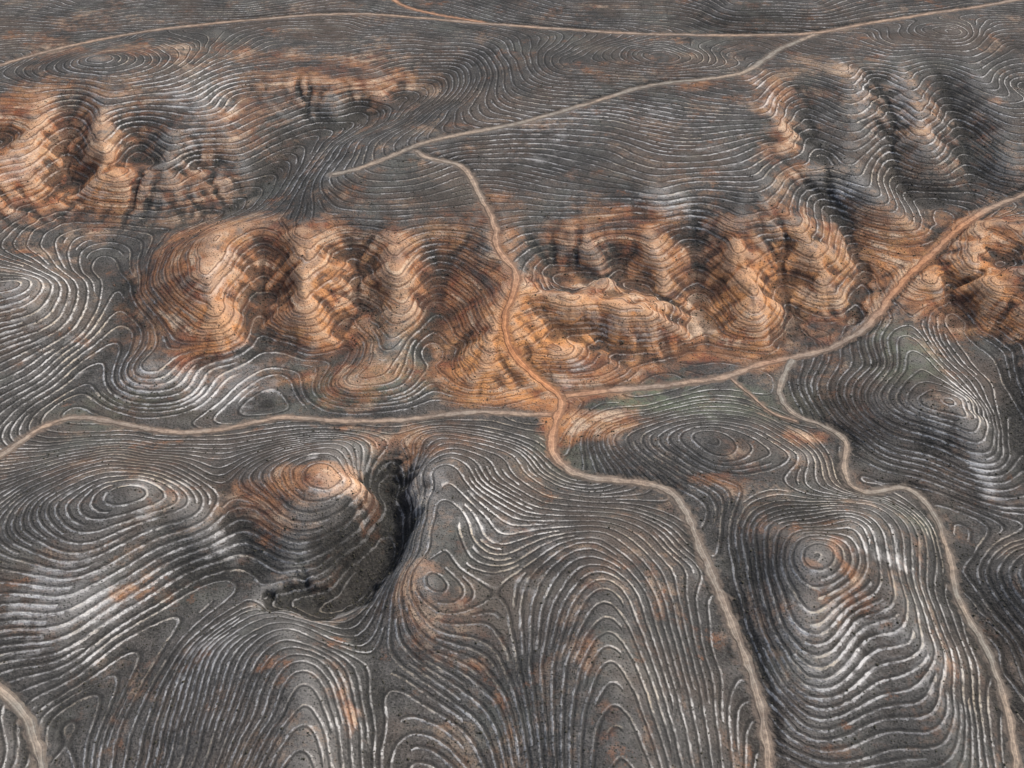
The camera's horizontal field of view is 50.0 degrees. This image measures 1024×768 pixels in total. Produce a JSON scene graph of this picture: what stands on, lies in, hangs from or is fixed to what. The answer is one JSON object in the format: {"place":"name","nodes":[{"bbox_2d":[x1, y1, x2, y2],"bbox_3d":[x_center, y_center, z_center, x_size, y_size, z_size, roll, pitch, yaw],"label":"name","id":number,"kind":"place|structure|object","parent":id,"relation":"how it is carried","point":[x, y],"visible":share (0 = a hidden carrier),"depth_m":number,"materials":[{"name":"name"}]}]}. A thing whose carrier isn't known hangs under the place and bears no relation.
{"place":"outdoors","nodes":[
{"label":"outdoors","id":0,"kind":"place"},
{"bbox_2d":[0,682,47,767],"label":"dirt road","id":1,"kind":"structure","parent":0,"point":[17,707],"depth_m":380.12,"materials":[{"name":"beige soil"}]},
{"bbox_2d":[0,409,550,457],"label":"dirt road","id":2,"kind":"structure","parent":0,"point":[103,420],"depth_m":505.68,"materials":[{"name":"beige soil"}]},
{"bbox_2d":[392,0,483,22],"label":"dirt road","id":3,"kind":"structure","parent":0,"point":[403,5],"depth_m":813.37,"materials":[{"name":"beige soil"}]},
{"bbox_2d":[0,0,1020,65],"bbox_3d":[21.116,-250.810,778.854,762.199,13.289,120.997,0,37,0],"label":"dirt road","id":4,"kind":"structure","parent":0,"point":[599,31],"depth_m":785.77,"materials":[{"name":"beige soil"}]},
{"bbox_2d":[0,0,1023,767],"bbox_3d":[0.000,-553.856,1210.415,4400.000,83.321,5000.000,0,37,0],"label":"terrain","id":5,"kind":"structure","parent":0,"point":[338,64],"depth_m":523.38,"materials":[{"name":"soil"}]},
{"bbox_2d":[0,67,1023,767],"bbox_3d":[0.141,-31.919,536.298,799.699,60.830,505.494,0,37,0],"label":"scrub","id":6,"kind":"object","parent":5,"relation":"on","point":[536,419],"visible":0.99,"depth_m":510.98,"materials":[{"name":"plant"}]},
{"bbox_2d":[332,33,818,175],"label":"dirt road","id":7,"kind":"structure","parent":0,"point":[759,63],"depth_m":681.76,"materials":[{"name":"beige soil"}]},
{"bbox_2d":[415,150,774,767],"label":"dirt road","id":8,"kind":"structure","parent":0,"point":[759,700],"depth_m":466.77,"materials":[{"name":"beige soil"}]},
{"bbox_2d":[730,378,796,422],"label":"dirt track","id":9,"kind":"structure","parent":0,"point":[755,398],"depth_m":514.16,"materials":[{"name":"beige soil"}]},
{"bbox_2d":[565,192,1023,398],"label":"dirt road","id":10,"kind":"structure","parent":0,"point":[870,322],"depth_m":549.45,"materials":[{"name":"beige soil"}]},
{"bbox_2d":[776,358,1022,767],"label":"dirt road","id":11,"kind":"structure","parent":0,"point":[1010,720],"depth_m":436.48,"materials":[{"name":"beige soil"}]}
]}

